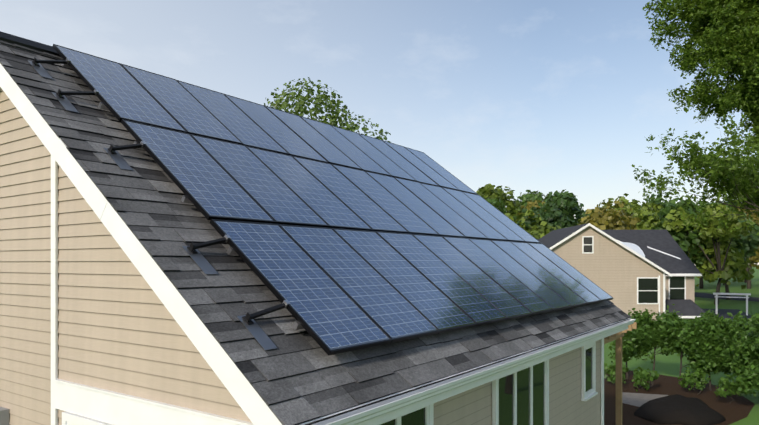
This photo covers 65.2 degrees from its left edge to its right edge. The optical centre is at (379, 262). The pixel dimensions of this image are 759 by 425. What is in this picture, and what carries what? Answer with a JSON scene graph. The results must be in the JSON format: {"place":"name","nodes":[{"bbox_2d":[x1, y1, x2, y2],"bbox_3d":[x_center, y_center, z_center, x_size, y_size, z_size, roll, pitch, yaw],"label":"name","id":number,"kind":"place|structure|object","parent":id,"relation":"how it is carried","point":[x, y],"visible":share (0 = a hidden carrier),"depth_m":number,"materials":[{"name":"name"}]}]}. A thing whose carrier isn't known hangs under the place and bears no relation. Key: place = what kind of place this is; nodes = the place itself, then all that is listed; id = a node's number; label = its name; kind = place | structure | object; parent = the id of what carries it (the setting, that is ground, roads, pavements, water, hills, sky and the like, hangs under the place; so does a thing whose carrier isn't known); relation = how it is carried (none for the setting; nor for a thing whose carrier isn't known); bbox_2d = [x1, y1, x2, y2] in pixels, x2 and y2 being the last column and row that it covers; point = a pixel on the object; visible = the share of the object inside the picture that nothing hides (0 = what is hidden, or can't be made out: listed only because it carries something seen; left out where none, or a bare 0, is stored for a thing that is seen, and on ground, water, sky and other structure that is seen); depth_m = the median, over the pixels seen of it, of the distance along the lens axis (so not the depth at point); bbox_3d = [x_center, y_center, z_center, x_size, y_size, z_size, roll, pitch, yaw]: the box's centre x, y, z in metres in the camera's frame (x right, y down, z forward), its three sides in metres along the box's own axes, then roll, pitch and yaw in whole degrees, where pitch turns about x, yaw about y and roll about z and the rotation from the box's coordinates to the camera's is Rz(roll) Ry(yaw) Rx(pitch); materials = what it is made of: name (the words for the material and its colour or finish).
{"place":"outdoors","nodes":[
{"label":"outdoors","id":0,"kind":"place"},
{"bbox_2d":[62,64,303,329],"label":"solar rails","id":1,"kind":"object","parent":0,"point":[297,325],"visible":0.04,"depth_m":5.16,"materials":[{"name":"black metal"}]},
{"bbox_2d":[0,0,758,265],"label":"sky","id":2,"kind":"structure","parent":0,"point":[544,96],"materials":[{"name":"blue"}]},
{"bbox_2d":[604,266,758,424],"bbox_3d":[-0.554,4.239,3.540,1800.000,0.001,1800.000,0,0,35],"label":"ground","id":3,"kind":"structure","parent":0,"point":[669,365],"depth_m":27.13,"materials":[{"name":"green plant"}]},
{"bbox_2d":[0,87,600,424],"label":"siding","id":4,"kind":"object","parent":3,"relation":"on","point":[120,330],"visible":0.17,"depth_m":5.68,"materials":[{"name":"beige wood"}]},
{"bbox_2d":[0,407,8,424],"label":"meter box","id":5,"kind":"object","parent":4,"relation":"attached to","point":[4,416],"visible":1,"depth_m":6.25,"materials":[{"name":"grey"}]},
{"bbox_2d":[62,412,111,424],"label":"garage door","id":6,"kind":"structure","parent":4,"relation":"attached to","point":[68,418],"depth_m":5.40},
{"bbox_2d":[51,155,603,424],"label":"wall trim","id":7,"kind":"structure","parent":4,"relation":"attached to","point":[106,406],"depth_m":5.28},
{"bbox_2d":[379,403,433,424],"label":"window frame","id":8,"kind":"object","parent":4,"relation":"attached to","point":[429,414],"visible":0.17,"depth_m":5.47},
{"bbox_2d":[381,408,424,424],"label":"window glass","id":9,"kind":"object","parent":8,"relation":"in","point":[417,417],"depth_m":5.30,"materials":[{"name":"glass"}]},
{"bbox_2d":[492,359,548,424],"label":"window frame","id":10,"kind":"object","parent":4,"relation":"attached to","point":[495,402],"visible":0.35,"depth_m":7.18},
{"bbox_2d":[499,362,543,424],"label":"window glass","id":11,"kind":"object","parent":10,"relation":"in","point":[506,399],"visible":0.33,"depth_m":7.41,"materials":[{"name":"glass"}]},
{"bbox_2d":[581,341,597,401],"bbox_3d":[3.426,1.740,9.667,0.075,0.902,0.680,0,0,35],"label":"window frame","id":12,"kind":"object","parent":4,"relation":"attached to","point":[588,395],"visible":0.9,"depth_m":9.52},
{"bbox_2d":[586,347,591,391],"bbox_3d":[3.410,1.740,9.678,0.001,0.760,0.500,0,0,35],"label":"window glass","id":13,"kind":"object","parent":12,"relation":"in","point":[588,369],"visible":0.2,"depth_m":9.68,"materials":[{"name":"glass"}]},
{"bbox_2d":[479,193,505,214],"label":"tree","id":14,"kind":"object","parent":3,"relation":"on","point":[496,202],"visible":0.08,"depth_m":91.30,"materials":[{"name":"green plant"}]},
{"bbox_2d":[476,184,542,216],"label":"tree","id":15,"kind":"object","parent":3,"relation":"on","point":[487,191],"visible":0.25,"depth_m":107.73,"materials":[{"name":"green plant"}]},
{"bbox_2d":[516,200,545,227],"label":"tree","id":16,"kind":"object","parent":3,"relation":"on","point":[530,204],"visible":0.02,"depth_m":95.48,"materials":[{"name":"green plant"}]},
{"bbox_2d":[516,190,546,210],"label":"tree","id":17,"kind":"object","parent":3,"relation":"on","point":[529,196],"visible":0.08,"depth_m":121.53,"materials":[{"name":"green plant"}]},
{"bbox_2d":[505,210,560,239],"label":"tree","id":18,"kind":"object","parent":3,"relation":"on","point":[537,231],"visible":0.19,"depth_m":66.64,"materials":[{"name":"green plant"}]},
{"bbox_2d":[513,202,577,231],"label":"tree","id":19,"kind":"object","parent":3,"relation":"on","point":[553,218],"visible":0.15,"depth_m":69.63,"materials":[{"name":"green plant"}]},
{"bbox_2d":[536,189,592,224],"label":"tree","id":20,"kind":"object","parent":3,"relation":"on","point":[566,201],"visible":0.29,"depth_m":84.14,"materials":[{"name":"green plant"}]},
{"bbox_2d":[568,196,584,220],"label":"tree","id":21,"kind":"object","parent":3,"relation":"on","point":[581,209],"depth_m":127.84,"materials":[{"name":"green plant"}]},
{"bbox_2d":[579,200,640,229],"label":"tree","id":22,"kind":"object","parent":3,"relation":"on","point":[610,219],"visible":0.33,"depth_m":65.84,"materials":[{"name":"green plant"}]},
{"bbox_2d":[577,193,660,229],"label":"tree","id":23,"kind":"object","parent":3,"relation":"on","point":[649,219],"visible":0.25,"depth_m":79.73,"materials":[{"name":"green plant"}]},
{"bbox_2d":[604,322,636,424],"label":"wooden post","id":24,"kind":"object","parent":3,"relation":"on","point":[618,336],"visible":0.15,"depth_m":13.39,"materials":[{"name":"brown wood"}]},
{"bbox_2d":[551,226,694,320],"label":"neighbour walls","id":25,"kind":"structure","parent":3,"relation":"on","point":[612,268],"depth_m":43.49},
{"bbox_2d":[538,223,700,275],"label":"neighbour roof","id":26,"kind":"structure","parent":25,"relation":"on","point":[663,241],"depth_m":48.93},
{"bbox_2d":[621,242,644,256],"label":"neighbour skylight","id":27,"kind":"object","parent":26,"relation":"attached to","point":[635,248],"visible":0.29,"depth_m":49.32},
{"bbox_2d":[549,223,701,317],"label":"house trim","id":28,"kind":"structure","parent":25,"relation":"attached to","point":[616,241],"depth_m":43.36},
{"bbox_2d":[584,237,684,302],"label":"house window","id":29,"kind":"structure","parent":28,"relation":"in","point":[652,284],"depth_m":43.43,"materials":[{"name":"black glass"}]},
{"bbox_2d":[665,299,704,315],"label":"porch roof","id":30,"kind":"structure","parent":25,"relation":"attached to","point":[687,307],"depth_m":44.98,"materials":[{"name":"grey"}]},
{"bbox_2d":[614,201,663,217],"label":"tree","id":31,"kind":"object","parent":3,"relation":"on","point":[649,206],"visible":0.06,"depth_m":112.38,"materials":[{"name":"green plant"}]},
{"bbox_2d":[626,193,670,209],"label":"tree","id":32,"kind":"object","parent":3,"relation":"on","point":[658,199],"visible":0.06,"depth_m":122.03,"materials":[{"name":"green plant"}]},
{"bbox_2d":[604,370,754,424],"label":"mulch bed","id":33,"kind":"object","parent":3,"relation":"on","point":[737,408],"visible":0.22,"depth_m":18.38,"materials":[{"name":"brown soil"}]},
{"bbox_2d":[604,362,628,385],"bbox_3d":[7.955,3.832,20.425,1.268,0.842,1.225,0,0,35],"label":"shrub","id":34,"kind":"object","parent":33,"relation":"on","point":[610,370],"depth_m":20.30,"materials":[{"name":"green plant"}]},
{"bbox_2d":[608,308,657,378],"bbox_3d":[9.115,2.936,21.250,1.583,2.613,2.237,0,0,35],"label":"yard tree","id":35,"kind":"object","parent":33,"relation":"on","point":[633,340],"depth_m":20.92,"materials":[{"name":"green plant"}]},
{"bbox_2d":[622,392,667,406],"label":"walkway","id":36,"kind":"structure","parent":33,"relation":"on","point":[637,399],"depth_m":18.63,"materials":[{"name":"grey concrete"}]},
{"bbox_2d":[632,367,658,390],"bbox_3d":[8.814,3.858,19.663,0.832,0.783,1.097,0,0,35],"label":"shrub","id":37,"kind":"object","parent":33,"relation":"on","point":[640,374],"depth_m":19.49,"materials":[{"name":"green plant"}]},
{"bbox_2d":[636,311,682,381],"bbox_3d":[9.907,2.959,21.148,2.338,2.566,2.147,0,0,35],"label":"yard tree","id":38,"kind":"object","parent":33,"relation":"on","point":[667,330],"depth_m":20.62,"materials":[{"name":"green plant"}]},
{"bbox_2d":[634,394,725,424],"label":"mulch mound","id":39,"kind":"object","parent":33,"relation":"on","point":[676,409],"visible":0.96,"depth_m":15.88,"materials":[{"name":"black soil"}]},
{"bbox_2d":[651,304,723,380],"bbox_3d":[10.659,2.837,20.532,2.839,2.812,1.897,0,0,58],"label":"yard tree","id":40,"kind":"object","parent":33,"relation":"on","point":[680,320],"depth_m":20.35,"materials":[{"name":"green plant"}]},
{"bbox_2d":[678,367,710,394],"bbox_3d":[10.132,3.809,19.112,0.970,0.883,0.736,0,0,2],"label":"shrub","id":41,"kind":"object","parent":33,"relation":"on","point":[700,373],"depth_m":19.01,"materials":[{"name":"green plant"}]},
{"bbox_2d":[672,309,741,389],"bbox_3d":[10.918,2.892,19.328,2.323,2.699,2.034,0,0,35],"label":"yard tree","id":42,"kind":"object","parent":33,"relation":"on","point":[708,362],"depth_m":19.06,"materials":[{"name":"green plant"}]},
{"bbox_2d":[687,311,758,396],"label":"yard tree","id":43,"kind":"object","parent":33,"relation":"on","point":[736,327],"depth_m":18.60,"materials":[{"name":"green plant"}]},
{"bbox_2d":[714,374,751,403],"bbox_3d":[10.593,3.805,17.771,0.969,0.886,1.080,0,0,35],"label":"shrub","id":44,"kind":"object","parent":33,"relation":"on","point":[724,382],"depth_m":17.68,"materials":[{"name":"green plant"}]},
{"bbox_2d":[651,197,722,269],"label":"tree","id":45,"kind":"object","parent":3,"relation":"on","point":[683,239],"depth_m":62.54,"materials":[{"name":"green plant"}]},
{"bbox_2d":[662,203,755,304],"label":"tree","id":46,"kind":"object","parent":3,"relation":"on","point":[734,259],"depth_m":59.91,"materials":[{"name":"green plant"}]},
{"bbox_2d":[695,200,734,288],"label":"tree","id":47,"kind":"object","parent":3,"relation":"on","point":[702,205],"depth_m":96.18,"materials":[{"name":"green plant"}]},
{"bbox_2d":[688,211,758,299],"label":"tree","id":48,"kind":"object","parent":3,"relation":"on","point":[750,246],"depth_m":64.98,"materials":[{"name":"green plant"}]},
{"bbox_2d":[724,331,758,395],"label":"yard tree","id":49,"kind":"object","parent":3,"relation":"on","point":[748,378],"visible":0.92,"depth_m":17.18,"materials":[{"name":"green plant"}]},
{"bbox_2d":[734,206,758,288],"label":"tree","id":50,"kind":"object","parent":3,"relation":"on","point":[755,259],"depth_m":95.64,"materials":[{"name":"green plant"}]},
{"bbox_2d":[738,311,758,350],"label":"shrub","id":51,"kind":"object","parent":3,"relation":"on","point":[754,323],"visible":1,"depth_m":16.72,"materials":[{"name":"green plant"}]},
{"bbox_2d":[744,212,758,282],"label":"tree","id":52,"kind":"object","parent":3,"relation":"on","point":[746,270],"depth_m":125.68,"materials":[{"name":"green plant"}]},
{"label":"house","id":53,"kind":"structure","parent":3,"relation":"on"},
{"bbox_2d":[0,64,629,424],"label":"roof trim","id":54,"kind":"structure","parent":53,"relation":"on","point":[241,390],"depth_m":4.50,"materials":[{"name":"white paint"}]},
{"bbox_2d":[0,31,60,56],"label":"ridge cap","id":55,"kind":"object","parent":54,"relation":"on","point":[21,41],"depth_m":6.38,"materials":[{"name":"black metal"}]},
{"bbox_2d":[28,57,70,78],"bbox_3d":[-3.394,-2.023,6.171,0.288,0.318,0.377,0,0,35],"label":"bracket","id":56,"kind":"object","parent":54,"relation":"attached to","point":[38,67],"visible":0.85,"depth_m":6.11,"materials":[{"name":"black metal"}]},
{"bbox_2d":[52,89,98,112],"bbox_3d":[-2.950,-1.597,5.837,0.288,0.318,0.407,0,0,35],"label":"bracket","id":57,"kind":"object","parent":54,"relation":"attached to","point":[64,101],"visible":0.9,"depth_m":5.76,"materials":[{"name":"black metal"}]},
{"bbox_2d":[104,141,145,170],"bbox_3d":[-2.272,-0.977,5.393,0.288,0.318,0.347,0,0,35],"label":"bracket","id":58,"kind":"object","parent":54,"relation":"attached to","point":[116,157],"visible":0.98,"depth_m":5.33,"materials":[{"name":"black metal"}]},
{"bbox_2d":[182,235,230,274],"bbox_3d":[-1.316,-0.071,4.697,0.288,0.318,0.377,0,0,35],"label":"bracket","id":59,"kind":"object","parent":54,"relation":"attached to","point":[200,260],"visible":0.98,"depth_m":4.62,"materials":[{"name":"black metal"}]},
{"bbox_2d":[237,300,289,349],"bbox_3d":[-0.781,0.440,4.298,0.288,0.318,0.407,0,0,35],"label":"bracket","id":60,"kind":"object","parent":54,"relation":"attached to","point":[257,332],"visible":0.98,"depth_m":4.21,"materials":[{"name":"black metal"}]},
{"bbox_2d":[0,40,630,424],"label":"shingles","id":61,"kind":"object","parent":54,"relation":"on","point":[298,377],"visible":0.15,"depth_m":4.84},
{"bbox_2d":[52,44,612,355],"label":"solar panel frames","id":62,"kind":"structure","parent":54,"relation":"on","point":[278,295],"depth_m":6.32,"materials":[{"name":"metal"}]},
{"bbox_2d":[56,45,612,349],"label":"solar panels","id":63,"kind":"object","parent":62,"relation":"in","point":[329,311],"visible":0.92,"depth_m":6.76,"materials":[{"name":"blue glass"}]},
{"bbox_2d":[305,319,635,424],"bbox_3d":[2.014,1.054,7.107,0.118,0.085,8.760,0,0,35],"label":"gutter","id":64,"kind":"object","parent":54,"relation":"attached to","point":[363,414],"visible":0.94,"depth_m":5.10,"materials":[{"name":"white metal"}]},
{"bbox_2d":[631,113,758,249],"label":"tree","id":65,"kind":"object","parent":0,"point":[715,162],"depth_m":15.76,"materials":[{"name":"green plant"}]},
{"bbox_2d":[642,0,758,158],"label":"tree","id":66,"kind":"object","parent":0,"point":[709,16],"depth_m":28.95,"materials":[{"name":"green plant"}]},
{"bbox_2d":[701,308,751,319],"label":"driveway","id":67,"kind":"structure","parent":0,"point":[723,312],"depth_m":50.54,"materials":[{"name":"grey asphalt"}]},
{"bbox_2d":[713,293,750,314],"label":"arbor","id":68,"kind":"object","parent":67,"relation":"on","point":[717,296],"visible":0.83,"depth_m":48.29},
{"bbox_2d":[694,292,758,301],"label":"street","id":69,"kind":"structure","parent":0,"point":[710,295],"depth_m":72.42,"materials":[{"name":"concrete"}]},
{"bbox_3d":[-3.999,0.024,26.945,5.587,8.445,5.059,0,0,35],"label":"tree wood","id":70,"kind":"object","parent":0,"visible":0},
{"bbox_2d":[264,77,390,141],"bbox_3d":[-4.139,-6.295,26.508,9.648,4.074,8.607,0,0,35],"label":"tree","id":71,"kind":"object","parent":70,"relation":"attached to","point":[318,103],"visible":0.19,"depth_m":26.05,"materials":[{"name":"green plant"}]}
]}

